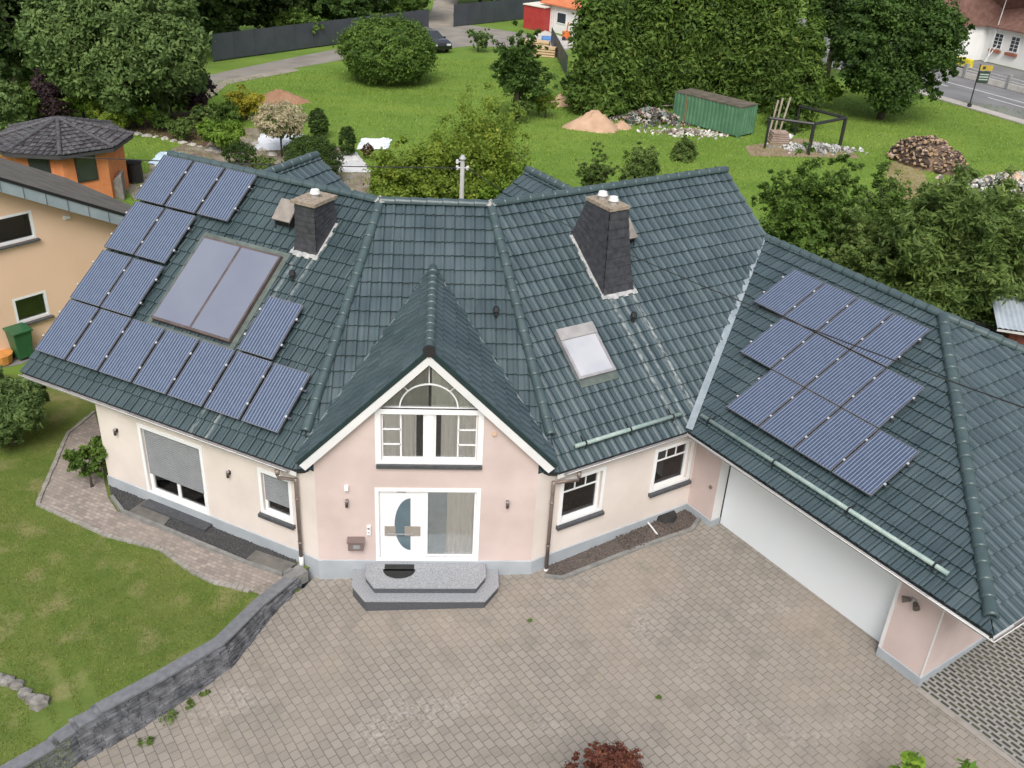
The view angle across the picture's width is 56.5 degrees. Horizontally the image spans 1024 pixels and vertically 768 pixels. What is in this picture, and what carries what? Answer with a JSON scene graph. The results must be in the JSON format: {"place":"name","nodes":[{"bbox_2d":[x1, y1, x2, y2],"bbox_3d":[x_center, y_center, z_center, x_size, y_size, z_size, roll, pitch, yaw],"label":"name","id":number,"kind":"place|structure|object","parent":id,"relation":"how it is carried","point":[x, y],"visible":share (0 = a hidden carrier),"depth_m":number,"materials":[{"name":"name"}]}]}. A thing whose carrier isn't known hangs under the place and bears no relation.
{"place":"outdoors","nodes":[
{"label":"outdoors","id":0,"kind":"place"},
{"bbox_2d":[0,374,107,482],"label":"side lawn","id":1,"kind":"structure","parent":0,"point":[62,407],"depth_m":25.66,"materials":[{"name":"green plant"}]},
{"bbox_2d":[0,364,50,447],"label":"bush","id":2,"kind":"object","parent":1,"relation":"on","point":[22,401],"visible":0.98,"depth_m":24.39,"materials":[{"name":"green plant"}]},
{"bbox_2d":[0,419,309,767],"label":"front lawn","id":3,"kind":"structure","parent":0,"point":[65,710],"depth_m":19.95,"materials":[{"name":"green plant"}]},
{"bbox_2d":[110,495,292,575],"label":"bed kerb","id":4,"kind":"structure","parent":3,"relation":"on","point":[123,511],"depth_m":22.18,"materials":[{"name":"grey concrete"}]},
{"bbox_2d":[108,485,295,562],"bbox_3d":[-7.619,3.442,22.596,5.928,0.001,0.634,16,31,22],"label":"gravel bed","id":5,"kind":"object","parent":3,"relation":"on","point":[193,532],"visible":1,"depth_m":22.38,"materials":[{"name":"grey gravel"}]},
{"bbox_2d":[246,550,295,570],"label":"stone slab","id":6,"kind":"structure","parent":5,"relation":"on","point":[267,560],"depth_m":21.67,"materials":[{"name":"grey stone"}]},
{"bbox_2d":[41,413,282,594],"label":"path","id":7,"kind":"structure","parent":0,"point":[73,495],"depth_m":22.76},
{"bbox_2d":[61,435,107,486],"bbox_3d":[-10.500,2.011,23.695,0.978,1.429,1.153,26,36,35],"label":"shrub","id":8,"kind":"object","parent":7,"relation":"on","point":[95,453],"visible":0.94,"depth_m":23.53,"materials":[{"name":"green plant"}]},
{"bbox_2d":[36,411,249,592],"bbox_3d":[-9.779,3.021,23.125,2.663,0.157,9.548,-20,37,-36],"label":"path edging","id":9,"kind":"object","parent":7,"relation":"on","point":[169,555],"visible":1,"depth_m":22.31,"materials":[{"name":"grey concrete"}]},
{"bbox_2d":[208,25,533,84],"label":"track","id":10,"kind":"structure","parent":0,"point":[456,36],"depth_m":74.13,"materials":[{"name":"grey gravel"}]},
{"bbox_2d":[429,0,457,27],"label":"farm track","id":11,"kind":"structure","parent":0,"point":[441,13],"depth_m":96.73,"materials":[{"name":"grey gravel"}]},
{"bbox_2d":[0,0,1023,373],"bbox_3d":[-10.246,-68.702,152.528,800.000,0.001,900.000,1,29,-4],"label":"ground","id":12,"kind":"structure","parent":0,"point":[482,54],"depth_m":60.15,"materials":[{"name":"green plant"}]},
{"bbox_2d":[0,80,28,130],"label":"variegated dogwood","id":13,"kind":"object","parent":12,"relation":"on","point":[14,110],"visible":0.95,"depth_m":49.37,"materials":[{"name":"green plant"}]},
{"bbox_2d":[2,350,34,366],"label":"yard","id":14,"kind":"structure","parent":12,"relation":"on","point":[16,361],"depth_m":29.34,"materials":[{"name":"concrete"}]},
{"bbox_2d":[2,322,32,359],"bbox_3d":[-15.135,-1.263,29.319,0.718,1.030,0.620,24,35,32],"label":"wheelie bin","id":15,"kind":"object","parent":14,"relation":"on","point":[19,336],"visible":0.9,"depth_m":29.11,"materials":[{"name":"green plastic"}]},
{"bbox_2d":[0,0,40,86],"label":"dark beech","id":16,"kind":"object","parent":12,"relation":"on","point":[13,66],"visible":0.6,"depth_m":55.16,"materials":[{"name":"green plant"}]},
{"bbox_2d":[3,81,48,120],"bbox_3d":[-26.790,-15.391,52.487,2.557,2.311,2.750,1,29,-4],"label":"laurel","id":17,"kind":"object","parent":12,"relation":"on","point":[32,100],"visible":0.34,"depth_m":52.15,"materials":[{"name":"green plant"}]},
{"bbox_2d":[27,67,77,119],"bbox_3d":[-25.705,-16.006,52.811,3.008,3.175,2.642,1,29,-4],"label":"smoke bush","id":18,"kind":"object","parent":12,"relation":"on","point":[49,90],"visible":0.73,"depth_m":52.32,"materials":[{"name":"purple plant"}]},
{"bbox_2d":[0,157,130,349],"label":"neighbour house","id":19,"kind":"structure","parent":12,"relation":"on","point":[56,231],"depth_m":29.43,"materials":[{"name":"beige paint"}]},
{"bbox_2d":[0,210,40,249],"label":"window","id":20,"kind":"structure","parent":19,"relation":"in","point":[17,227],"depth_m":28.86,"materials":[{"name":"white plastic"}]},
{"bbox_2d":[12,290,53,324],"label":"window","id":21,"kind":"structure","parent":19,"relation":"in","point":[33,306],"depth_m":30.05,"materials":[{"name":"white plastic"}]},
{"bbox_2d":[0,115,133,198],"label":"garden pavilion","id":22,"kind":"structure","parent":12,"relation":"on","point":[57,135],"depth_m":41.31,"materials":[{"name":"tile"}]},
{"bbox_2d":[74,155,98,182],"bbox_3d":[-18.463,-9.364,41.317,0.894,1.150,0.065,-23,38,-39],"label":"window","id":23,"kind":"structure","parent":22,"relation":"in","point":[86,168],"depth_m":41.30,"materials":[{"name":"green glass"}]},
{"bbox_2d":[86,97,132,127],"bbox_3d":[-21.970,-14.770,52.059,2.449,2.133,2.625,-9,31,-22],"label":"spirea","id":24,"kind":"object","parent":12,"relation":"on","point":[99,113],"visible":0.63,"depth_m":51.57,"materials":[{"name":"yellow plant"}]},
{"bbox_2d":[7,0,215,128],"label":"willow tree","id":25,"kind":"object","parent":12,"relation":"on","point":[117,49],"visible":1,"depth_m":48.86,"materials":[{"name":"green plant"}]},
{"bbox_2d":[128,112,208,146],"bbox_3d":[-19.241,-14.337,53.522,4.355,0.001,8.309,-10,32,-23],"label":"soil bed","id":26,"kind":"object","parent":12,"relation":"on","point":[155,130],"visible":0.29,"depth_m":52.95,"materials":[{"name":"brown soil"}]},
{"bbox_2d":[149,89,192,117],"bbox_3d":[-19.690,-16.674,55.016,2.671,2.820,2.640,1,29,-4],"label":"hazel","id":27,"kind":"object","parent":26,"relation":"on","point":[182,100],"visible":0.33,"depth_m":54.99,"materials":[{"name":"green plant"}]},
{"bbox_2d":[165,117,197,140],"bbox_3d":[-17.873,-13.728,51.425,1.533,1.334,1.839,-16,34,-31],"label":"shrub","id":28,"kind":"object","parent":26,"relation":"on","point":[181,126],"visible":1,"depth_m":51.12,"materials":[{"name":"green plant"}]},
{"bbox_2d":[177,69,217,111],"bbox_3d":[-18.451,-16.995,55.759,2.487,2.791,2.651,1,29,-4],"label":"smoke bush","id":29,"kind":"object","parent":26,"relation":"on","point":[199,98],"visible":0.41,"depth_m":55.47,"materials":[{"name":"purple plant"}]},
{"bbox_2d":[187,105,220,129],"bbox_3d":[-16.926,-14.440,52.259,1.692,1.880,1.535,1,29,-4],"label":"shrub","id":30,"kind":"object","parent":26,"relation":"on","point":[201,113],"visible":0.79,"depth_m":51.96,"materials":[{"name":"green plant"}]},
{"bbox_2d":[189,0,243,43],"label":"forest tree","id":31,"kind":"object","parent":12,"relation":"on","point":[212,23],"visible":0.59,"depth_m":71.85,"materials":[{"name":"green plant"}]},
{"bbox_2d":[209,101,240,122],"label":"shrub","id":32,"kind":"object","parent":12,"relation":"on","point":[224,108],"visible":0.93,"depth_m":53.66,"materials":[{"name":"green plant"}]},
{"bbox_2d":[222,84,266,119],"bbox_3d":[-15.566,-16.437,55.730,2.509,2.132,2.335,1,29,-4],"label":"golden privet","id":33,"kind":"object","parent":12,"relation":"on","point":[245,102],"visible":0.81,"depth_m":55.30,"materials":[{"name":"yellow plant"}]},
{"bbox_2d":[211,0,282,26],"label":"forest tree","id":34,"kind":"object","parent":12,"relation":"on","point":[250,4],"visible":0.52,"depth_m":72.77,"materials":[{"name":"green plant"}]},
{"bbox_2d":[206,68,297,97],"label":"verge","id":35,"kind":"structure","parent":12,"relation":"on","point":[250,77],"depth_m":66.20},
{"bbox_2d":[150,128,371,192],"bbox_3d":[-12.886,-11.604,49.270,11.095,0.001,13.031,-2,29,-9],"label":"soil bed","id":36,"kind":"object","parent":12,"relation":"on","point":[353,175],"visible":0.12,"depth_m":49.58,"materials":[{"name":"soil"}]},
{"bbox_2d":[195,118,245,150],"bbox_3d":[-15.241,-12.843,49.550,2.563,1.880,2.196,9,30,10],"label":"juniper","id":37,"kind":"object","parent":36,"relation":"on","point":[221,134],"visible":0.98,"depth_m":49.11,"materials":[{"name":"green plant"}]},
{"bbox_2d":[220,140,257,164],"bbox_3d":[-13.573,-11.399,47.591,1.834,1.421,1.820,-20,37,-36],"label":"shrub","id":38,"kind":"object","parent":36,"relation":"on","point":[244,148],"visible":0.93,"depth_m":47.30,"materials":[{"name":"green plant"}]},
{"bbox_2d":[247,98,309,156],"bbox_3d":[-12.011,-13.271,49.146,3.148,3.142,3.115,1,29,-4],"label":"grafted willow","id":39,"kind":"object","parent":36,"relation":"on","point":[277,120],"visible":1,"depth_m":48.40,"materials":[{"name":"beige plant"}]},
{"bbox_2d":[281,133,346,176],"bbox_3d":[-9.519,-10.702,45.644,3.219,2.524,3.290,1,29,-4],"label":"boxwood ball","id":40,"kind":"object","parent":36,"relation":"on","point":[324,148],"visible":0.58,"depth_m":45.01,"materials":[{"name":"green plant"}]},
{"bbox_2d":[336,126,356,154],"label":"boxwood column","id":41,"kind":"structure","parent":36,"relation":"on","point":[347,134],"depth_m":49.88,"materials":[{"name":"green plant"}]},
{"bbox_2d":[235,0,310,28],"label":"forest tree","id":42,"kind":"object","parent":12,"relation":"on","point":[276,6],"visible":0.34,"depth_m":76.92,"materials":[{"name":"green plant"}]},
{"bbox_2d":[258,89,309,104],"bbox_3d":[-14.793,-18.296,60.401,3.758,0.791,2.808,12,30,15],"label":"soil heap","id":43,"kind":"object","parent":12,"relation":"on","point":[278,95],"visible":0.79,"depth_m":60.14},
{"bbox_2d":[267,4,328,33],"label":"lilac","id":44,"kind":"object","parent":12,"relation":"on","point":[294,16],"visible":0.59,"depth_m":76.73,"materials":[{"name":"green plant"}]},
{"bbox_2d":[306,108,329,136],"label":"boxwood column","id":45,"kind":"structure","parent":12,"relation":"on","point":[318,115],"depth_m":52.77,"materials":[{"name":"green plant"}]},
{"bbox_2d":[211,9,428,61],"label":"panel fence","id":46,"kind":"object","parent":12,"relation":"on","point":[236,44],"visible":0.58,"depth_m":74.31,"materials":[{"name":"grey metal"}]},
{"bbox_2d":[309,0,373,20],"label":"forest tree","id":47,"kind":"object","parent":12,"relation":"on","point":[352,9],"visible":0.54,"depth_m":82.23,"materials":[{"name":"green plant"}]},
{"bbox_2d":[332,9,440,84],"bbox_3d":[-8.621,-23.342,66.166,7.327,4.822,7.512,-11,32,-24],"label":"viburnum","id":48,"kind":"object","parent":12,"relation":"on","point":[372,47],"visible":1,"depth_m":64.39,"materials":[{"name":"green plant"}]},
{"bbox_2d":[375,0,430,13],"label":"forest tree","id":49,"kind":"object","parent":12,"relation":"on","point":[393,6],"visible":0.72,"depth_m":88.89,"materials":[{"name":"green plant"}]},
{"bbox_2d":[362,133,470,198],"bbox_3d":[-4.144,-8.724,41.023,4.676,4.090,4.373,24,35,32],"label":"hazel","id":50,"kind":"object","parent":12,"relation":"on","point":[429,186],"visible":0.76,"depth_m":39.98,"materials":[{"name":"green plant"}]},
{"bbox_2d":[416,78,533,199],"bbox_3d":[-1.438,-9.924,41.350,5.573,6.153,5.270,-17,35,-33],"label":"birch","id":51,"kind":"object","parent":12,"relation":"on","point":[485,150],"visible":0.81,"depth_m":40.48,"materials":[{"name":"green plant"}]},
{"bbox_2d":[453,0,541,26],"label":"panel fence","id":52,"kind":"object","parent":12,"relation":"on","point":[483,12],"visible":0.7,"depth_m":92.47,"materials":[{"name":"grey metal"}]},
{"bbox_2d":[475,156,526,199],"bbox_3d":[-0.278,-8.368,41.670,2.720,3.232,3.012,1,29,-4],"label":"hazel","id":53,"kind":"object","parent":12,"relation":"on","point":[504,184],"visible":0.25,"depth_m":40.69,"materials":[{"name":"green plant"}]},
{"bbox_2d":[18,150,1023,685],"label":"house","id":54,"kind":"structure","parent":12,"relation":"on","point":[316,364],"depth_m":22.01,"materials":[{"name":"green tile"}]},
{"bbox_2d":[136,423,209,515],"bbox_3d":[-7.966,2.022,22.552,1.970,1.994,0.138,16,31,22],"label":"window","id":55,"kind":"structure","parent":54,"relation":"in","point":[176,465],"depth_m":22.54,"materials":[{"name":"white plastic"}]},
{"bbox_2d":[257,467,295,529],"bbox_3d":[-5.252,2.530,21.238,0.990,1.310,0.220,16,31,22],"label":"window","id":56,"kind":"structure","parent":54,"relation":"in","point":[278,493],"depth_m":21.30,"materials":[{"name":"white plastic"}]},
{"bbox_2d":[383,564,414,577],"bbox_3d":[-2.523,4.185,21.280,0.720,0.012,0.470,1,29,-4],"label":"doormat","id":57,"kind":"object","parent":54,"relation":"on","point":[398,570],"visible":1,"depth_m":21.30,"materials":[{"name":"black rubber"}]},
{"bbox_2d":[379,491,422,556],"bbox_3d":[-2.460,3.129,21.100,0.948,1.884,0.144,1,29,-4],"label":"front door","id":58,"kind":"structure","parent":54,"relation":"in","point":[400,513],"depth_m":21.09,"materials":[{"name":"white plastic"}]},
{"bbox_2d":[374,366,483,469],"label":"gable window","id":59,"kind":"structure","parent":54,"relation":"in","point":[460,421],"depth_m":19.99,"materials":[{"name":"white plastic"}]},
{"bbox_2d":[425,492,476,556],"bbox_3d":[-1.367,3.098,21.215,1.117,1.829,0.095,1,29,-4],"label":"side window","id":60,"kind":"structure","parent":54,"relation":"in","point":[450,517],"depth_m":21.24,"materials":[{"name":"grey glass"}]},
{"bbox_2d":[556,466,606,530],"bbox_3d":[1.576,2.574,21.759,1.315,1.330,0.240,-14,34,-29],"label":"window","id":61,"kind":"structure","parent":54,"relation":"in","point":[575,498],"depth_m":21.87,"materials":[{"name":"white plastic"}]},
{"bbox_2d":[648,439,694,497],"bbox_3d":[3.862,1.985,23.064,1.300,1.330,0.240,-14,34,-29],"label":"window","id":62,"kind":"structure","parent":54,"relation":"in","point":[669,464],"depth_m":23.17,"materials":[{"name":"white plastic"}]},
{"bbox_2d":[720,466,898,641],"bbox_3d":[6.620,3.485,21.367,0.052,2.505,4.992,-16,34,-31],"label":"garage door","id":63,"kind":"structure","parent":54,"relation":"in","point":[859,589],"depth_m":21.38,"materials":[{"name":"white metal"}]},
{"bbox_2d":[488,20,558,120],"bbox_3d":[0.651,-19.189,58.548,4.160,5.900,3.772,-11,32,-24],"label":"deciduous tree","id":64,"kind":"object","parent":12,"relation":"on","point":[516,68],"visible":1,"depth_m":57.63,"materials":[{"name":"green plant"}]},
{"bbox_2d":[523,1,551,31],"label":"red shed","id":65,"kind":"structure","parent":12,"relation":"on","point":[536,15],"depth_m":90.15,"materials":[{"name":"paint"}]},
{"bbox_2d":[540,0,581,35],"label":"house","id":66,"kind":"structure","parent":12,"relation":"on","point":[561,16],"depth_m":88.91,"materials":[{"name":"white paint"}]},
{"bbox_2d":[562,110,618,132],"bbox_3d":[4.868,-16.337,58.574,3.614,1.157,2.798,1,29,-4],"label":"sand heap","id":67,"kind":"object","parent":12,"relation":"on","point":[597,121],"visible":1,"depth_m":58.04,"materials":[{"name":"beige sand"}]},
{"bbox_2d":[575,142,618,185],"bbox_3d":[3.985,-9.913,44.982,2.186,3.177,1.853,1,29,-4],"label":"quince","id":68,"kind":"object","parent":12,"relation":"on","point":[594,173],"visible":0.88,"depth_m":44.51,"materials":[{"name":"green plant"}]},
{"bbox_2d":[557,0,647,118],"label":"thuja","id":69,"kind":"object","parent":12,"relation":"on","point":[603,77],"visible":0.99,"depth_m":59.65,"materials":[{"name":"green plant"}]},
{"bbox_2d":[578,106,699,128],"bbox_3d":[8.661,-17.231,60.805,8.787,1.113,4.214,1,29,-4],"label":"rubble pile","id":70,"kind":"object","parent":12,"relation":"on","point":[656,113],"visible":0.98,"depth_m":60.23,"materials":[{"name":"grey stone"}]},
{"bbox_2d":[618,141,660,180],"bbox_3d":[6.110,-9.955,45.330,2.039,3.146,2.267,1,29,-4],"label":"quince","id":71,"kind":"object","parent":12,"relation":"on","point":[645,163],"visible":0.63,"depth_m":44.70,"materials":[{"name":"green plant"}]},
{"bbox_2d":[623,0,679,110],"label":"thuja","id":72,"kind":"object","parent":12,"relation":"on","point":[649,24],"visible":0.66,"depth_m":61.83,"materials":[{"name":"green plant"}]},
{"bbox_2d":[669,134,698,163],"bbox_3d":[9.636,-13.166,53.138,1.614,1.518,1.835,14,31,19],"label":"currant bush","id":73,"kind":"object","parent":12,"relation":"on","point":[686,145],"visible":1,"depth_m":52.89,"materials":[{"name":"green plant"}]},
{"bbox_2d":[636,127,742,139],"bbox_3d":[10.870,-15.457,58.470,6.525,0.503,2.325,1,29,-4],"label":"rubble pile","id":74,"kind":"object","parent":12,"relation":"on","point":[679,132],"visible":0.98,"depth_m":58.38,"materials":[{"name":"grey stone"}]},
{"bbox_2d":[650,0,729,110],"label":"thuja","id":75,"kind":"object","parent":12,"relation":"on","point":[698,24],"visible":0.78,"depth_m":62.52,"materials":[{"name":"green plant"}]},
{"bbox_2d":[673,88,757,137],"bbox_3d":[12.712,-17.090,59.945,1.725,1.890,5.051,-23,38,-39],"label":"container","id":76,"kind":"object","parent":12,"relation":"on","point":[736,117],"visible":0.98,"depth_m":59.09,"materials":[{"name":"green metal"}]},
{"bbox_2d":[705,0,762,98],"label":"thuja","id":77,"kind":"object","parent":12,"relation":"on","point":[728,51],"visible":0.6,"depth_m":63.87,"materials":[{"name":"green plant"}]},
{"bbox_2d":[727,0,808,113],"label":"thuja","id":78,"kind":"object","parent":12,"relation":"on","point":[776,24],"visible":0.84,"depth_m":62.98,"materials":[{"name":"green plant"}]},
{"bbox_2d":[760,0,829,132],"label":"cypress","id":79,"kind":"object","parent":12,"relation":"on","point":[801,81],"visible":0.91,"depth_m":59.13,"materials":[{"name":"green plant"}]},
{"bbox_2d":[763,105,847,154],"bbox_3d":[17.726,-15.087,56.824,3.465,1.928,4.761,22,34,30],"label":"steel frame","id":80,"kind":"object","parent":12,"relation":"on","point":[814,124],"visible":0.96,"depth_m":56.00,"materials":[{"name":"black metal"}]},
{"bbox_2d":[751,140,885,257],"bbox_3d":[12.067,-6.920,38.042,6.298,5.535,5.983,1,29,-4],"label":"pear tree","id":81,"kind":"object","parent":12,"relation":"on","point":[795,217],"visible":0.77,"depth_m":37.12,"materials":[{"name":"green plant"}]},
{"bbox_2d":[803,0,849,78],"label":"tree","id":82,"kind":"object","parent":12,"relation":"on","point":[830,11],"visible":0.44,"depth_m":73.87,"materials":[{"name":"green plant"}]},
{"bbox_2d":[821,189,912,289],"bbox_3d":[13.409,-5.082,35.814,4.027,4.578,4.016,1,29,-4],"label":"pear tree","id":83,"kind":"object","parent":12,"relation":"on","point":[857,251],"visible":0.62,"depth_m":35.19,"materials":[{"name":"green plant"}]},
{"bbox_2d":[865,161,912,221],"bbox_3d":[17.070,-8.451,43.584,1.872,3.321,2.540,-11,32,-25],"label":"elder bush","id":84,"kind":"object","parent":12,"relation":"on","point":[899,193],"visible":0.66,"depth_m":43.13,"materials":[{"name":"green plant"}]},
{"bbox_2d":[828,0,975,119],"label":"maple","id":85,"kind":"object","parent":12,"relation":"on","point":[924,37],"visible":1,"depth_m":61.18,"materials":[{"name":"green plant"}]},
{"bbox_2d":[895,140,955,175],"bbox_3d":[24.018,-13.257,54.685,2.394,1.450,4.412,-22,38,-38],"label":"firewood heap","id":86,"kind":"object","parent":12,"relation":"on","point":[938,161],"visible":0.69,"depth_m":53.80,"materials":[{"name":"brown wood"}]},
{"bbox_2d":[865,159,1023,325],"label":"willow tree","id":87,"kind":"object","parent":12,"relation":"on","point":[963,257],"visible":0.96,"depth_m":32.07,"materials":[{"name":"green plant"}]},
{"bbox_2d":[935,171,1023,198],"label":"rubble pile","id":88,"kind":"object","parent":12,"relation":"on","point":[981,182],"visible":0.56,"depth_m":50.98,"materials":[{"name":"stone"}]},
{"bbox_2d":[945,0,1023,70],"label":"white house","id":89,"kind":"structure","parent":12,"relation":"on","point":[984,17],"depth_m":86.05,"materials":[{"name":"white paint"}]},
{"bbox_2d":[992,290,1023,344],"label":"wooden shed","id":90,"kind":"structure","parent":12,"relation":"on","point":[1009,315],"depth_m":31.19,"materials":[{"name":"metal"}]},
{"bbox_2d":[72,514,1015,767],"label":"driveway","id":91,"kind":"structure","parent":0,"point":[732,649],"depth_m":19.13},
{"bbox_2d":[0,576,302,767],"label":"retaining wall","id":92,"kind":"structure","parent":91,"relation":"on","point":[110,720],"depth_m":18.20,"materials":[{"name":"stone"}]},
{"bbox_2d":[564,740,643,767],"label":"barberry","id":93,"kind":"object","parent":91,"relation":"on","point":[617,757],"visible":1,"depth_m":16.38,"materials":[{"name":"red plant"}]},
{"bbox_2d":[545,509,696,574],"bbox_3d":[2.699,3.879,22.810,4.464,0.172,0.690,-14,34,-29],"label":"gravel bed","id":94,"kind":"object","parent":91,"relation":"on","point":[586,557],"visible":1,"depth_m":22.70,"materials":[{"name":"gravel"}]},
{"bbox_2d":[545,517,700,579],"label":"bed kerb","id":95,"kind":"structure","parent":91,"relation":"on","point":[621,554],"depth_m":22.51,"materials":[{"name":"grey concrete"}]},
{"bbox_2d":[888,750,925,767],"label":"leafy sprig","id":96,"kind":"object","parent":91,"relation":"on","point":[910,759],"visible":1,"depth_m":16.19,"materials":[{"name":"green plant"}]},
{"bbox_2d":[915,687,1023,767],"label":"kerb","id":97,"kind":"structure","parent":91,"relation":"on","point":[984,740],"depth_m":18.36,"materials":[{"name":"concrete"}]},
{"bbox_2d":[745,138,858,157],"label":"bare soil","id":98,"kind":"structure","parent":0,"point":[766,153],"depth_m":56.09,"materials":[{"name":"brown soil"}]},
{"bbox_2d":[766,141,867,154],"bbox_3d":[18.246,-14.112,56.804,6.028,0.594,2.389,1,29,-4],"label":"rubble pile","id":99,"kind":"object","parent":98,"relation":"on","point":[831,147],"visible":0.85,"depth_m":56.55,"materials":[{"name":"white stone"}]},
{"bbox_2d":[716,3,1023,118],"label":"road","id":100,"kind":"structure","parent":0,"point":[958,92],"depth_m":75.69,"materials":[{"name":"grey asphalt"}]},
{"bbox_2d":[886,161,926,199],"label":"bare soil","id":101,"kind":"structure","parent":0,"point":[908,175],"depth_m":52.86,"materials":[{"name":"brown soil"}]},
{"bbox_2d":[823,61,1023,124],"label":"pavement","id":102,"kind":"structure","parent":0,"point":[985,111],"depth_m":69.08,"materials":[{"name":"concrete"}]},
{"bbox_2d":[919,624,1023,766],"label":"grass pavers","id":103,"kind":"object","parent":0,"point":[979,688],"depth_m":19.22,"materials":[{"name":"concrete"}]},
{"bbox_2d":[946,64,1023,93],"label":"garden wall","id":104,"kind":"structure","parent":0,"point":[1007,84],"depth_m":77.35,"materials":[{"name":"concrete"}]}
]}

